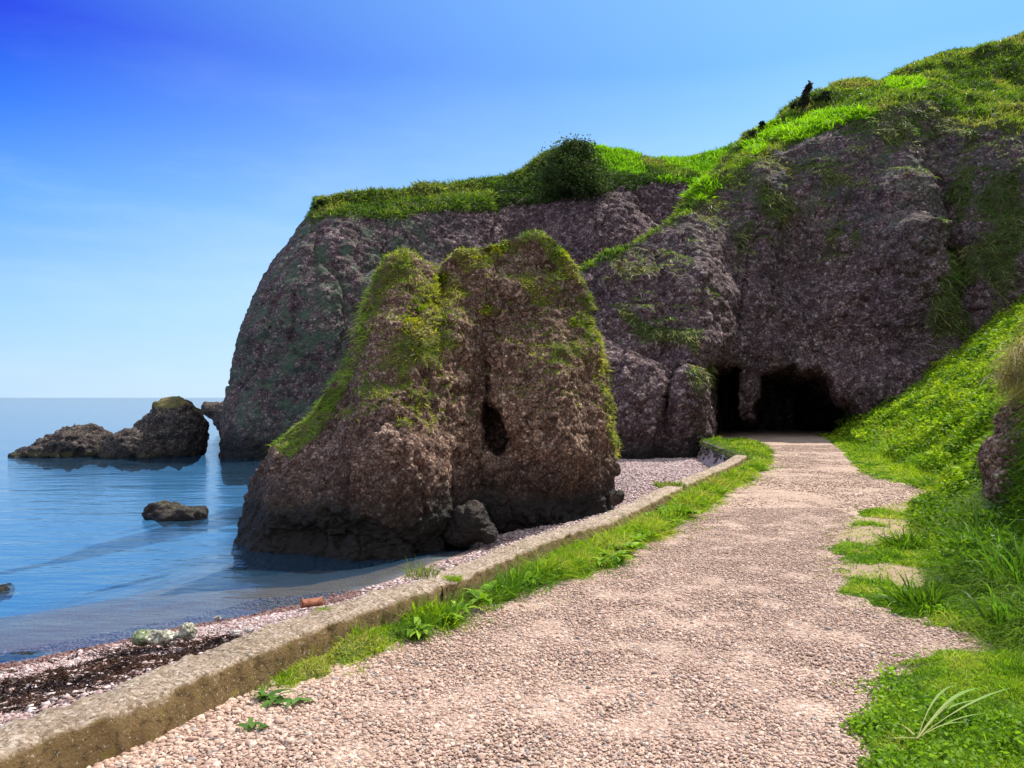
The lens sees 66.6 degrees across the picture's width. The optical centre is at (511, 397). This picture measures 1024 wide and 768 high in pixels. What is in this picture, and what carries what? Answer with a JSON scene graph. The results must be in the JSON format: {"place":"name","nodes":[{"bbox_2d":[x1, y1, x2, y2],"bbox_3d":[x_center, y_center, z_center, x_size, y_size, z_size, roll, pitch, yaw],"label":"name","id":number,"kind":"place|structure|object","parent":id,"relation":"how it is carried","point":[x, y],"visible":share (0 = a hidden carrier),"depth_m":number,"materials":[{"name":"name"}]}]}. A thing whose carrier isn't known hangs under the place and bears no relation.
{"place":"outdoors","nodes":[
{"label":"outdoors","id":0,"kind":"place"},
{"bbox_2d":[0,398,452,577],"bbox_3d":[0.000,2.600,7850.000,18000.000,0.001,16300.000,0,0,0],"label":"sea","id":1,"kind":"structure","parent":0,"point":[25,412],"depth_m":31.20,"materials":[{"name":"liquid"}]},
{"bbox_2d":[0,583,14,601],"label":"skerry","id":2,"kind":"structure","parent":1,"relation":"in","point":[7,591],"depth_m":10.53,"materials":[{"name":"stone"}]},
{"bbox_2d":[0,650,46,662],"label":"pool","id":3,"kind":"structure","parent":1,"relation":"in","point":[16,656],"depth_m":7.89,"materials":[{"name":"blue liquid"}]},
{"bbox_2d":[7,423,112,471],"bbox_3d":[-20.101,2.215,35.021,4.701,2.162,3.148,0,0,0],"label":"sea rock","id":4,"kind":"object","parent":1,"relation":"in","point":[79,440],"visible":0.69,"depth_m":34.04,"materials":[{"name":"grey stone"}]},
{"bbox_2d":[98,425,169,471],"bbox_3d":[-16.505,2.209,34.110,2.598,2.080,2.733,0,0,-42],"label":"sea rock","id":5,"kind":"object","parent":1,"relation":"in","point":[135,442],"visible":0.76,"depth_m":33.31,"materials":[{"name":"grey stone"}]},
{"bbox_2d":[130,396,209,470],"bbox_3d":[-15.763,1.594,35.499,3.854,3.336,3.571,0,0,0],"label":"sea rock","id":6,"kind":"object","parent":1,"relation":"in","point":[177,426],"visible":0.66,"depth_m":34.30,"materials":[{"name":"grey stone"}]},
{"bbox_2d":[141,500,208,526],"bbox_3d":[-7.250,2.501,16.904,1.408,0.567,1.081,0,0,0],"label":"sea rock","id":7,"kind":"object","parent":1,"relation":"in","point":[160,512],"visible":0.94,"depth_m":16.55,"materials":[{"name":"grey stone"}]},
{"bbox_2d":[201,401,222,430],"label":"sea rock","id":8,"kind":"object","parent":1,"relation":"in","point":[212,410],"visible":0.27,"depth_m":54.73,"materials":[{"name":"grey stone"}]},
{"bbox_2d":[0,409,833,722],"bbox_3d":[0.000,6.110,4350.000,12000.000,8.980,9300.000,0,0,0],"label":"beach","id":9,"kind":"structure","parent":0,"point":[90,585],"depth_m":19.69,"materials":[{"name":"blue liquid"}]},
{"bbox_2d":[0,626,243,724],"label":"strandline weed","id":10,"kind":"object","parent":9,"relation":"on","point":[57,682],"visible":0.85,"depth_m":6.35,"materials":[{"name":"brown plant"}]},
{"bbox_2d":[179,622,197,639],"bbox_3d":[-2.942,2.127,7.090,0.163,0.165,0.151,0,0,-28],"label":"beach stone","id":11,"kind":"object","parent":9,"relation":"on","point":[188,630],"visible":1,"depth_m":7.05,"materials":[{"name":"grey stone"}]},
{"bbox_2d":[213,616,220,620],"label":"white stone","id":12,"kind":"object","parent":9,"relation":"on","point":[216,618],"visible":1,"depth_m":8.97,"materials":[{"name":"white stone"}]},
{"bbox_2d":[230,629,240,636],"bbox_3d":[-2.446,2.082,6.900,0.092,0.060,0.097,0,0,0],"label":"white stone","id":13,"kind":"object","parent":9,"relation":"on","point":[235,632],"visible":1,"depth_m":6.87,"materials":[{"name":"white stone"}]},
{"bbox_2d":[244,627,254,632],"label":"white stone","id":14,"kind":"object","parent":9,"relation":"on","point":[249,630],"visible":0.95,"depth_m":6.88,"materials":[{"name":"white stone"}]},
{"bbox_2d":[300,597,323,608],"bbox_3d":[-2.320,2.379,9.052,0.252,0.113,0.129,0,0,-25],"label":"pipe end","id":15,"kind":"object","parent":9,"relation":"on","point":[312,602],"visible":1,"depth_m":9.02,"materials":[{"name":"ceramic"}]},
{"bbox_2d":[0,457,708,727],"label":"beach pebbles","id":16,"kind":"object","parent":9,"relation":"on","point":[662,471],"visible":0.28,"depth_m":9.20,"materials":[{"name":"gravel"}]},
{"bbox_2d":[0,455,747,767],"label":"wall","id":17,"kind":"structure","parent":9,"relation":"on","point":[119,719],"depth_m":4.17,"materials":[{"name":"concrete"}]},
{"bbox_2d":[314,604,334,613],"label":"grass tuft","id":18,"kind":"object","parent":17,"relation":"on","point":[322,608],"visible":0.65,"depth_m":5.15,"materials":[{"name":"green plant"}]},
{"bbox_2d":[392,556,447,580],"bbox_3d":[-0.713,1.349,6.179,0.554,0.163,0.469,0,0,0],"label":"grass tuft","id":19,"kind":"object","parent":17,"relation":"on","point":[421,571],"visible":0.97,"depth_m":6.18,"materials":[{"name":"green plant"}]},
{"bbox_2d":[440,573,462,581],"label":"grass tuft","id":20,"kind":"object","parent":17,"relation":"on","point":[454,578],"visible":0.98,"depth_m":6.06,"materials":[{"name":"green plant"}]},
{"bbox_2d":[652,479,688,487],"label":"grass tuft","id":21,"kind":"object","parent":17,"relation":"on","point":[658,484],"visible":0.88,"depth_m":12.54,"materials":[{"name":"green plant"}]},
{"bbox_2d":[231,228,622,576],"bbox_3d":[-1.545,-0.058,15.618,7.704,6.813,5.154,0,0,-34],"label":"sea stack","id":22,"kind":"object","parent":9,"relation":"on","point":[463,376],"visible":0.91,"depth_m":14.21,"materials":[{"name":"brown stone"}]},
{"bbox_2d":[443,500,498,548],"bbox_3d":[-0.744,2.174,13.342,1.050,0.855,0.728,0,0,28],"label":"boulder","id":23,"kind":"object","parent":9,"relation":"on","point":[470,523],"visible":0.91,"depth_m":13.09,"materials":[{"name":"grey stone"}]},
{"bbox_2d":[609,489,624,505],"bbox_3d":[1.848,1.754,13.642,0.222,0.309,0.357,0,0,-27],"label":"boulder","id":24,"kind":"object","parent":9,"relation":"on","point":[616,497],"visible":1,"depth_m":13.54,"materials":[{"name":"grey stone"}]},
{"bbox_2d":[697,436,769,463],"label":"stone wall","id":25,"kind":"structure","parent":9,"relation":"on","point":[717,446],"depth_m":23.48,"materials":[{"name":"green plant"}]},
{"bbox_2d":[218,146,795,485],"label":"headland","id":26,"kind":"structure","parent":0,"point":[291,344],"depth_m":35.42,"materials":[{"name":"grey stone"}]},
{"bbox_2d":[313,199,328,208],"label":"shrub","id":27,"kind":"object","parent":26,"relation":"on","point":[321,202],"visible":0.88,"depth_m":37.51,"materials":[{"name":"green plant"}]},
{"bbox_2d":[304,135,739,222],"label":"headland grass","id":28,"kind":"structure","parent":26,"relation":"on","point":[682,164],"depth_m":41.35,"materials":[{"name":"green plant"}]},
{"bbox_2d":[541,154,561,165],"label":"shrub","id":29,"kind":"object","parent":26,"relation":"on","point":[544,161],"visible":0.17,"depth_m":43.28,"materials":[{"name":"green plant"}]},
{"bbox_2d":[529,132,618,200],"bbox_3d":[3.223,-11.799,40.407,4.328,3.892,4.324,0,0,43],"label":"shrub","id":30,"kind":"object","parent":26,"relation":"on","point":[573,156],"visible":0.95,"depth_m":39.81,"materials":[{"name":"green plant"}]},
{"bbox_2d":[0,0,1023,397],"label":"sky","id":31,"kind":"structure","parent":0,"point":[157,157],"materials":[{"name":"blue"}]},
{"bbox_2d":[250,435,784,700],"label":"verge","id":32,"kind":"structure","parent":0,"point":[339,660],"depth_m":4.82,"materials":[{"name":"green plant"}]},
{"bbox_2d":[334,615,384,642],"bbox_3d":[-0.981,1.492,4.952,0.388,0.198,0.368,0,0,0],"label":"grass tuft","id":33,"kind":"object","parent":32,"relation":"on","point":[358,632],"visible":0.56,"depth_m":4.97,"materials":[{"name":"green plant"}]},
{"bbox_2d":[396,617,432,638],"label":"dock plant","id":34,"kind":"object","parent":32,"relation":"on","point":[424,627],"visible":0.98,"depth_m":5.09,"materials":[{"name":"green plant"}]},
{"bbox_2d":[402,592,448,622],"bbox_3d":[-0.599,1.474,5.498,0.400,0.235,0.449,0,0,0],"label":"grass tuft","id":35,"kind":"object","parent":32,"relation":"on","point":[426,607],"visible":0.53,"depth_m":5.48,"materials":[{"name":"green plant"}]},
{"bbox_2d":[437,613,463,621],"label":"dock plant","id":36,"kind":"object","parent":32,"relation":"on","point":[455,616],"visible":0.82,"depth_m":5.39,"materials":[{"name":"green plant"}]},
{"bbox_2d":[451,600,483,613],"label":"dock plant","id":37,"kind":"object","parent":32,"relation":"on","point":[464,608],"visible":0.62,"depth_m":5.68,"materials":[{"name":"green plant"}]},
{"bbox_2d":[462,588,483,595],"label":"dock plant","id":38,"kind":"object","parent":32,"relation":"on","point":[477,590],"visible":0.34,"depth_m":6.08,"materials":[{"name":"green plant"}]},
{"bbox_2d":[445,579,509,610],"bbox_3d":[-0.366,1.490,6.047,0.775,0.201,0.768,0,0,0],"label":"grass tuft","id":39,"kind":"object","parent":32,"relation":"on","point":[466,595],"visible":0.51,"depth_m":5.95,"materials":[{"name":"green plant"}]},
{"bbox_2d":[468,591,491,605],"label":"dock plant","id":40,"kind":"object","parent":32,"relation":"on","point":[482,596],"visible":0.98,"depth_m":5.82,"materials":[{"name":"green plant"}]},
{"bbox_2d":[480,580,508,591],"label":"dock plant","id":41,"kind":"object","parent":32,"relation":"on","point":[490,584],"visible":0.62,"depth_m":6.25,"materials":[{"name":"green plant"}]},
{"bbox_2d":[464,558,566,594],"bbox_3d":[0.005,1.481,6.629,1.074,0.218,1.051,0,0,0],"label":"grass tuft","id":42,"kind":"object","parent":32,"relation":"on","point":[536,585],"visible":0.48,"depth_m":6.48,"materials":[{"name":"green plant"}]},
{"bbox_2d":[522,571,541,583],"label":"dock plant","id":43,"kind":"object","parent":32,"relation":"on","point":[530,577],"visible":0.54,"depth_m":6.53,"materials":[{"name":"green plant"}]},
{"bbox_2d":[592,557,610,565],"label":"dock plant","id":44,"kind":"object","parent":32,"relation":"on","point":[600,562],"visible":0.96,"depth_m":7.25,"materials":[{"name":"green plant"}]},
{"bbox_2d":[604,543,621,549],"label":"dock plant","id":45,"kind":"object","parent":32,"relation":"on","point":[612,546],"visible":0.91,"depth_m":7.94,"materials":[{"name":"green plant"}]},
{"bbox_2d":[611,550,633,561],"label":"dock plant","id":46,"kind":"object","parent":32,"relation":"on","point":[621,553],"visible":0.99,"depth_m":7.50,"materials":[{"name":"green plant"}]},
{"bbox_2d":[616,541,647,549],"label":"dock plant","id":47,"kind":"object","parent":32,"relation":"on","point":[631,545],"visible":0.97,"depth_m":7.92,"materials":[{"name":"green plant"}]},
{"bbox_2d":[622,533,648,542],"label":"dock plant","id":48,"kind":"object","parent":32,"relation":"on","point":[639,536],"visible":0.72,"depth_m":8.31,"materials":[{"name":"green plant"}]},
{"bbox_2d":[640,531,655,536],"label":"dock plant","id":49,"kind":"object","parent":32,"relation":"on","point":[648,533],"visible":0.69,"depth_m":8.65,"materials":[{"name":"green plant"}]},
{"bbox_2d":[654,507,674,513],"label":"dock plant","id":50,"kind":"object","parent":32,"relation":"on","point":[671,509],"visible":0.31,"depth_m":10.28,"materials":[{"name":"green plant"}]},
{"bbox_2d":[657,504,676,508],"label":"dock plant","id":51,"kind":"object","parent":32,"relation":"on","point":[664,507],"visible":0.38,"depth_m":10.74,"materials":[{"name":"green plant"}]},
{"bbox_2d":[664,523,677,527],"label":"dock plant","id":52,"kind":"object","parent":32,"relation":"on","point":[673,526],"visible":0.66,"depth_m":9.22,"materials":[{"name":"green plant"}]},
{"bbox_2d":[680,509,699,515],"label":"dock plant","id":53,"kind":"object","parent":32,"relation":"on","point":[692,511],"visible":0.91,"depth_m":10.30,"materials":[{"name":"green plant"}]},
{"bbox_2d":[86,429,995,767],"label":"gravel path","id":54,"kind":"structure","parent":0,"point":[781,437],"depth_m":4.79,"materials":[{"name":"beige gravel"}]},
{"bbox_2d":[237,718,267,731],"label":"gravel weed","id":55,"kind":"object","parent":54,"relation":"on","point":[251,724],"visible":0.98,"depth_m":3.72,"materials":[{"name":"green plant"}]},
{"bbox_2d":[249,689,295,707],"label":"gravel weed","id":56,"kind":"object","parent":54,"relation":"on","point":[270,696],"visible":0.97,"depth_m":4.08,"materials":[{"name":"green plant"}]},
{"bbox_2d":[273,692,312,706],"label":"gravel weed","id":57,"kind":"object","parent":54,"relation":"on","point":[288,701],"visible":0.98,"depth_m":4.03,"materials":[{"name":"green plant"}]},
{"bbox_2d":[578,34,1023,459],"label":"cave cliff","id":58,"kind":"structure","parent":0,"point":[829,338],"depth_m":31.24,"materials":[{"name":"grey stone"}]},
{"bbox_2d":[578,30,1023,392],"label":"cliff grass","id":59,"kind":"structure","parent":58,"relation":"on","point":[809,119],"depth_m":35.24,"materials":[{"name":"green plant"}]},
{"bbox_2d":[743,130,758,139],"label":"shrub","id":60,"kind":"object","parent":59,"relation":"on","point":[751,133],"visible":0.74,"depth_m":40.69,"materials":[{"name":"green plant"}]},
{"bbox_2d":[758,120,765,129],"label":"shrub","id":61,"kind":"object","parent":59,"relation":"on","point":[762,123],"visible":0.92,"depth_m":41.30,"materials":[{"name":"green plant"}]},
{"bbox_2d":[789,100,797,109],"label":"shrub","id":62,"kind":"object","parent":59,"relation":"on","point":[792,105],"visible":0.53,"depth_m":42.33,"materials":[{"name":"green plant"}]},
{"bbox_2d":[796,80,812,112],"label":"shrub","id":63,"kind":"object","parent":59,"relation":"on","point":[804,100],"visible":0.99,"depth_m":41.60,"materials":[{"name":"green plant"}]},
{"bbox_2d":[813,90,832,101],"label":"shrub","id":64,"kind":"object","parent":59,"relation":"on","point":[824,93],"visible":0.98,"depth_m":41.96,"materials":[{"name":"green plant"}]},
{"bbox_2d":[759,302,1023,767],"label":"grassy bank","id":65,"kind":"structure","parent":0,"point":[988,504],"depth_m":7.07,"materials":[{"name":"green plant"}]},
{"bbox_2d":[867,521,939,549],"bbox_3d":[4.217,1.442,8.218,0.972,0.302,0.921,0,0,0],"label":"leafy weed","id":66,"kind":"object","parent":65,"relation":"on","point":[906,539],"visible":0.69,"depth_m":8.16,"materials":[{"name":"green plant"}]},
{"bbox_2d":[893,473,936,490],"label":"leafy weed","id":67,"kind":"object","parent":65,"relation":"on","point":[912,482],"visible":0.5,"depth_m":13.76,"materials":[{"name":"green plant"}]},
{"bbox_2d":[866,572,968,609],"bbox_3d":[3.125,1.452,5.898,0.913,0.286,0.882,0,0,0],"label":"leafy weed","id":68,"kind":"object","parent":65,"relation":"on","point":[910,595],"visible":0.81,"depth_m":5.87,"materials":[{"name":"green plant"}]},
{"bbox_2d":[817,293,1023,506],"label":"slope weeds","id":69,"kind":"object","parent":65,"relation":"on","point":[937,395],"visible":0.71,"depth_m":20.35,"materials":[{"name":"green plant"}]},
{"bbox_2d":[905,337,963,369],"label":"bare branches","id":70,"kind":"object","parent":65,"relation":"on","point":[931,353],"visible":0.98,"depth_m":27.40,"materials":[{"name":"brown plant"}]},
{"bbox_2d":[895,685,1012,737],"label":"bent leaves","id":71,"kind":"object","parent":65,"relation":"on","point":[941,709],"visible":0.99,"depth_m":3.70,"materials":[{"name":"green plant"}]},
{"bbox_2d":[903,312,1023,657],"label":"bank grass","id":72,"kind":"structure","parent":65,"relation":"on","point":[1003,515],"depth_m":7.07,"materials":[{"name":"green plant"}]},
{"bbox_2d":[923,500,1022,559],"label":"iris clump","id":73,"kind":"object","parent":65,"relation":"on","point":[953,536],"visible":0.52,"depth_m":6.67,"materials":[{"name":"green plant"}]},
{"bbox_2d":[956,582,1023,628],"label":"iris clump","id":74,"kind":"object","parent":65,"relation":"on","point":[998,611],"visible":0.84,"depth_m":5.14,"materials":[{"name":"green plant"}]},
{"bbox_2d":[958,518,1023,587],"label":"iris clump","id":75,"kind":"object","parent":65,"relation":"on","point":[1015,568],"visible":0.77,"depth_m":5.84,"materials":[{"name":"green plant"}]},
{"bbox_2d":[969,334,1023,427],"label":"overhanging grass","id":76,"kind":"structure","parent":65,"relation":"on","point":[1012,383],"depth_m":8.84,"materials":[{"name":"green plant"}]},
{"bbox_2d":[977,397,1023,503],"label":"rock outcrop","id":77,"kind":"object","parent":65,"relation":"on","point":[991,463],"visible":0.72,"depth_m":8.68,"materials":[{"name":"grey stone"}]}
]}

